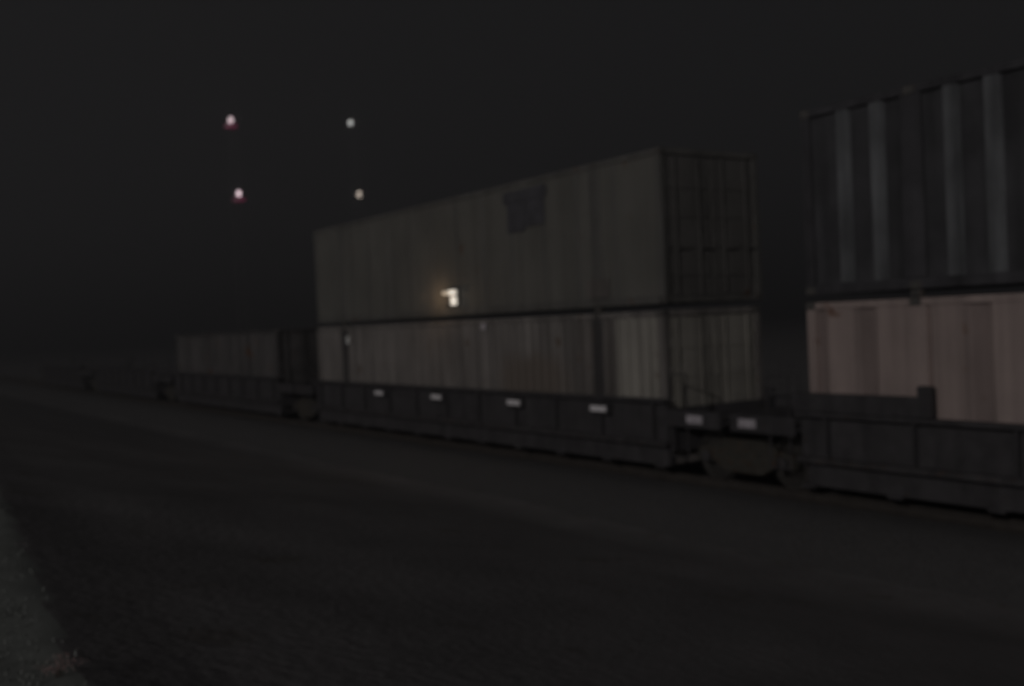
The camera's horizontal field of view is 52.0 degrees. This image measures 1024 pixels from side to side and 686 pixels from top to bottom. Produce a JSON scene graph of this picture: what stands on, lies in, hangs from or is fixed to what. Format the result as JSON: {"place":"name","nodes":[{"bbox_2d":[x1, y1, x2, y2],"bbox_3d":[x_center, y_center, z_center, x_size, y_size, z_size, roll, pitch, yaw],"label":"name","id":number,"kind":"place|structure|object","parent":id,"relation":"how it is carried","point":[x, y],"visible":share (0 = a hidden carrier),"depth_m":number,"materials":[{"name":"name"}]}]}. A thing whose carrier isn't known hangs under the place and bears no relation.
{"place":"outdoors","nodes":[
{"label":"outdoors","id":0,"kind":"place"},
{"bbox_2d":[0,505,85,685],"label":"grass","id":1,"kind":"structure","parent":0,"point":[29,643],"depth_m":6.40,"materials":[{"name":"green plant"}]},
{"bbox_2d":[0,314,1023,685],"bbox_3d":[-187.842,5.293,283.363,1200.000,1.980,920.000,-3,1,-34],"label":"ground","id":2,"kind":"structure","parent":0,"point":[156,556],"depth_m":10.05,"materials":[{"name":"grey asphalt"}]},
{"bbox_2d":[22,653,87,677],"bbox_3d":[-2.302,1.665,5.347,0.268,0.130,0.264,-2,1,23],"label":"dry weed","id":3,"kind":"object","parent":2,"relation":"on","point":[57,662],"visible":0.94,"depth_m":5.35,"materials":[{"name":"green plant"}]},
{"bbox_2d":[224,91,248,331],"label":"radio mast","id":4,"kind":"object","parent":2,"relation":"on","point":[230,125],"visible":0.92,"depth_m":154.53,"materials":[{"name":"grey"}]},
{"bbox_2d":[348,100,367,325],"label":"radio mast","id":5,"kind":"object","parent":2,"relation":"on","point":[359,193],"visible":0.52,"depth_m":157.78,"materials":[{"name":"grey"}]},
{"bbox_2d":[0,377,1023,609],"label":"ballast bed","id":6,"kind":"object","parent":2,"relation":"on","point":[987,565],"visible":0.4,"depth_m":18.47,"materials":[{"name":"grey gravel"}]},
{"bbox_2d":[0,375,777,478],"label":"rail","id":7,"kind":"object","parent":6,"relation":"on","point":[701,466],"visible":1,"depth_m":21.97,"materials":[{"name":"metal"}]},
{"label":"rail","id":8,"kind":"object","parent":6,"relation":"on","visible":0},
{"bbox_2d":[87,356,176,398],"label":"well car","id":9,"kind":"object","parent":8,"relation":"on","point":[146,381],"visible":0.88,"depth_m":53.76,"materials":[{"name":"black metal"}]},
{"bbox_2d":[162,361,316,415],"bbox_3d":[-10.630,1.661,42.262,3.030,2.059,17.130,-3,1,-34],"label":"well car","id":10,"kind":"object","parent":8,"relation":"on","point":[264,394],"visible":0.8,"depth_m":39.46,"materials":[{"name":"black metal"}]},
{"bbox_2d":[175,328,318,413],"bbox_3d":[-10.269,0.971,41.658,2.596,2.900,12.217,-3,1,-34],"label":"shipping container","id":11,"kind":"object","parent":10,"relation":"in","point":[293,352],"visible":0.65,"depth_m":37.85,"materials":[{"name":"metal"}]},
{"bbox_2d":[281,332,313,409],"bbox_3d":[-7.426,0.948,36.281,1.183,2.640,0.112,-3,1,-34],"label":"door","id":12,"kind":"structure","parent":11,"relation":"in","point":[296,347],"depth_m":36.26,"materials":[{"name":"metal"}]},
{"bbox_2d":[312,331,318,379],"bbox_3d":[-6.411,0.890,36.955,1.208,2.640,0.112,-3,1,-34],"label":"door","id":13,"kind":"structure","parent":11,"relation":"in","point":[314,334],"depth_m":36.65,"materials":[{"name":"metal"}]},
{"bbox_2d":[293,364,798,467],"bbox_3d":[-0.890,1.525,27.580,3.030,2.059,20.890,-3,1,-34],"label":"well car","id":14,"kind":"object","parent":8,"relation":"on","point":[612,428],"visible":0.76,"depth_m":22.78,"materials":[{"name":"black metal"}]},
{"bbox_2d":[317,306,762,463],"bbox_3d":[-0.530,0.835,26.975,2.606,2.900,16.177,-3,1,-34],"label":"shipping container","id":15,"kind":"object","parent":14,"relation":"in","point":[714,355],"visible":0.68,"depth_m":21.82,"materials":[{"name":"metal"}]},
{"bbox_2d":[313,147,762,323],"bbox_3d":[-0.618,-2.182,26.848,2.604,2.900,16.177,-3,1,-34],"label":"shipping container","id":16,"kind":"object","parent":15,"relation":"on","point":[658,226],"visible":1,"depth_m":21.95,"materials":[{"name":"beige metal"}]},
{"bbox_2d":[442,289,458,306],"bbox_3d":[-1.558,-1.110,25.859,0.160,0.420,0.720,-3,1,-34],"label":"work lamp","id":17,"kind":"object","parent":16,"relation":"attached to","point":[450,297],"visible":1,"depth_m":25.72,"materials":[{"name":"white metal"}]},
{"bbox_2d":[664,154,712,295],"bbox_3d":[3.321,-2.220,19.822,1.183,2.640,0.112,-3,1,-34],"label":"door","id":18,"kind":"structure","parent":16,"relation":"in","point":[686,177],"depth_m":19.83,"materials":[{"name":"grey metal"}]},
{"bbox_2d":[707,157,757,294],"bbox_3d":[4.336,-2.279,20.496,1.208,2.640,0.112,-3,1,-34],"label":"door","id":19,"kind":"structure","parent":16,"relation":"in","point":[729,180],"depth_m":20.45,"materials":[{"name":"grey metal"}]},
{"bbox_2d":[595,307,603,312],"bbox_3d":[1.752,-0.662,21.186,0.160,0.118,0.180,-3,1,-34],"label":"twist lock","id":20,"kind":"object","parent":15,"relation":"on","point":[599,309],"visible":1,"depth_m":21.13,"materials":[{"name":"grey metal"}]},
{"bbox_2d":[668,315,715,455],"bbox_3d":[3.410,0.797,19.949,1.183,2.640,0.112,-3,1,-34],"label":"door","id":21,"kind":"structure","parent":15,"relation":"in","point":[690,337],"depth_m":19.94,"materials":[{"name":"grey metal"}]},
{"bbox_2d":[711,313,760,402],"bbox_3d":[4.425,0.738,20.623,1.208,2.640,0.112,-3,1,-34],"label":"door","id":22,"kind":"structure","parent":15,"relation":"in","point":[733,348],"depth_m":20.57,"materials":[{"name":"grey metal"}]},
{"bbox_2d":[699,376,1023,514],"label":"well car","id":23,"kind":"object","parent":8,"relation":"on","point":[900,447],"visible":0.91,"depth_m":15.51,"materials":[{"name":"black metal"}]},
{"bbox_2d":[806,293,1023,423],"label":"shipping container","id":24,"kind":"object","parent":23,"relation":"in","point":[963,356],"visible":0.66,"depth_m":14.86,"materials":[{"name":"metal"}]},
{"bbox_2d":[799,58,1023,294],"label":"shipping container","id":25,"kind":"object","parent":24,"relation":"on","point":[908,188],"visible":0.98,"depth_m":14.88,"materials":[{"name":"grey metal"}]},
{"bbox_2d":[911,288,925,296],"bbox_3d":[5.821,-0.718,15.053,0.160,0.118,0.180,-3,1,-34],"label":"twist lock","id":26,"kind":"object","parent":24,"relation":"on","point":[918,292],"visible":1,"depth_m":15.01,"materials":[{"name":"grey metal"}]},
{"bbox_2d":[0,0,1023,349],"label":"sky","id":27,"kind":"structure","parent":0,"point":[116,218],"materials":[{"name":"black"}]}
]}

